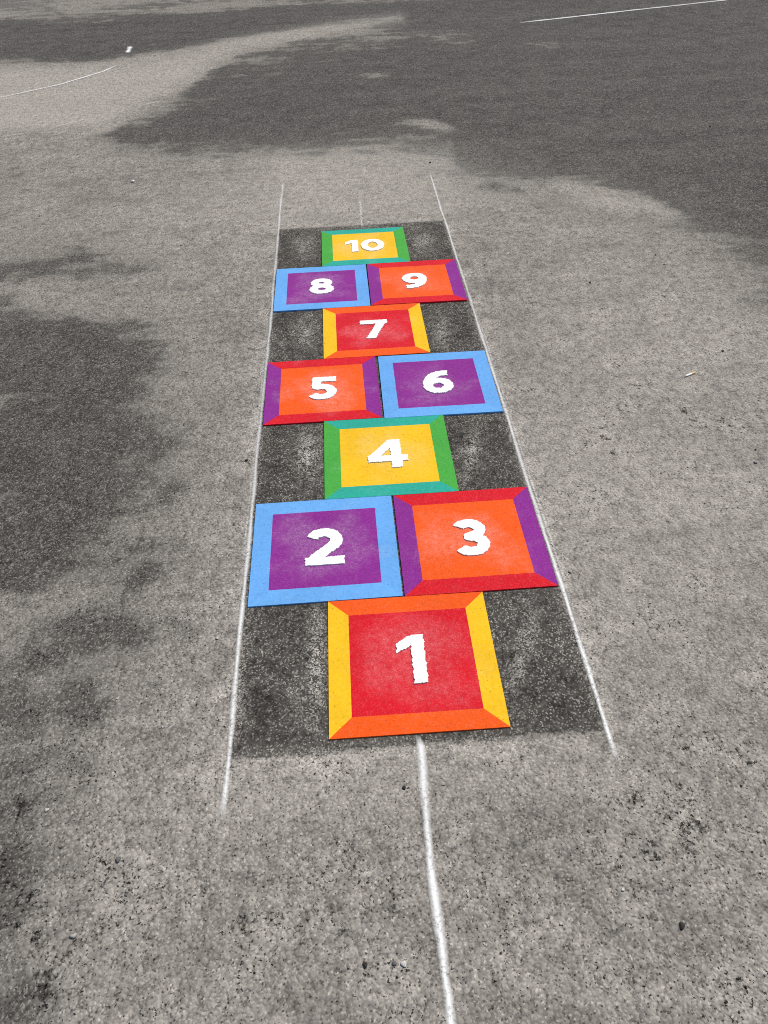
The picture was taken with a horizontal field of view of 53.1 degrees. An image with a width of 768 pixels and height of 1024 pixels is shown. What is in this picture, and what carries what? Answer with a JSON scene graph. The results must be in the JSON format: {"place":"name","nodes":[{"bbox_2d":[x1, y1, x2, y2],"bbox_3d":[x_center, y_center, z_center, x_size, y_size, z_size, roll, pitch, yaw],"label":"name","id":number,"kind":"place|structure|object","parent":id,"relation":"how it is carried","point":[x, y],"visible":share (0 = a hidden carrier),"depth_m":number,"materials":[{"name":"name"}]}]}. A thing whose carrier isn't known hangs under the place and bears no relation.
{"place":"outdoors","nodes":[
{"label":"outdoors","id":0,"kind":"place"},
{"bbox_2d":[0,0,767,1023],"bbox_3d":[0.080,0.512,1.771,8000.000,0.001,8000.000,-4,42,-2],"label":"ground","id":1,"kind":"structure","parent":0,"point":[146,332],"depth_m":2.36,"materials":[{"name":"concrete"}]},
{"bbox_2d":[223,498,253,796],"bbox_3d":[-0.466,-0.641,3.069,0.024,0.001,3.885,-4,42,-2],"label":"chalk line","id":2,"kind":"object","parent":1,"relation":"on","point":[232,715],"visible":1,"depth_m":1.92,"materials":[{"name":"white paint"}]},
{"bbox_2d":[273,264,369,312],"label":"hopscotch square","id":3,"kind":"structure","parent":1,"relation":"on","point":[309,288],"depth_m":3.46,"materials":[{"name":"purple paint"}]},
{"bbox_2d":[263,356,381,425],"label":"hopscotch square","id":4,"kind":"structure","parent":1,"relation":"on","point":[312,391],"depth_m":2.84,"materials":[{"name":"orange paint"}]},
{"bbox_2d":[248,495,402,607],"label":"hopscotch square","id":5,"kind":"structure","parent":1,"relation":"on","point":[317,551],"depth_m":2.21,"materials":[{"name":"purple paint"}]},
{"bbox_2d":[321,227,409,266],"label":"hopscotch square","id":6,"kind":"structure","parent":1,"relation":"on","point":[363,246],"depth_m":3.78,"materials":[{"name":"yellow paint"}]},
{"bbox_2d":[323,303,429,358],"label":"hopscotch square","id":7,"kind":"structure","parent":1,"relation":"on","point":[380,330],"depth_m":3.16,"materials":[{"name":"red paint"}]},
{"bbox_2d":[324,415,458,499],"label":"hopscotch square","id":8,"kind":"structure","parent":1,"relation":"on","point":[371,457],"depth_m":2.53,"materials":[{"name":"yellow paint"}]},
{"bbox_2d":[400,960,406,966],"bbox_3d":[0.036,0.831,1.415,0.012,0.006,0.011,9,43,12],"label":"pebble","id":9,"kind":"object","parent":1,"relation":"on","point":[403,963],"visible":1,"depth_m":1.41,"materials":[{"name":"white stone"}]},
{"bbox_2d":[367,259,467,305],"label":"hopscotch square","id":10,"kind":"structure","parent":1,"relation":"on","point":[430,281],"depth_m":3.47,"materials":[{"name":"orange paint"}]},
{"bbox_2d":[328,592,510,739],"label":"hopscotch square","id":11,"kind":"structure","parent":1,"relation":"on","point":[410,665],"depth_m":1.91,"materials":[{"name":"red paint"}]},
{"bbox_2d":[419,744,453,1023],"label":"chalk line","id":12,"kind":"object","parent":1,"relation":"on","point":[436,911],"visible":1,"depth_m":1.50,"materials":[{"name":"white paint"}]},
{"bbox_2d":[378,350,502,417],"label":"hopscotch square","id":13,"kind":"structure","parent":1,"relation":"on","point":[447,384],"depth_m":2.85,"materials":[{"name":"purple paint"}]},
{"bbox_2d":[393,487,557,596],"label":"hopscotch square","id":14,"kind":"structure","parent":1,"relation":"on","point":[486,540],"depth_m":2.22,"materials":[{"name":"orange paint"}]},
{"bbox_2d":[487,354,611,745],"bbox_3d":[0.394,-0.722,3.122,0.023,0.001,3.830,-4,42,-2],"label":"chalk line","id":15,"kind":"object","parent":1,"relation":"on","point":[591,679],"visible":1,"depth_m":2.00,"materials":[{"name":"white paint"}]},
{"bbox_2d":[536,0,721,20],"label":"painted line","id":16,"kind":"object","parent":1,"relation":"on","point":[611,12],"visible":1,"depth_m":7.99,"materials":[{"name":"white paint"}]},
{"bbox_2d":[679,922,684,929],"bbox_3d":[0.562,0.780,1.449,0.010,0.007,0.016,4,42,7],"label":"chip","id":17,"kind":"object","parent":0,"point":[682,925],"visible":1,"depth_m":1.45,"materials":[{"name":"black stone"}]}
]}

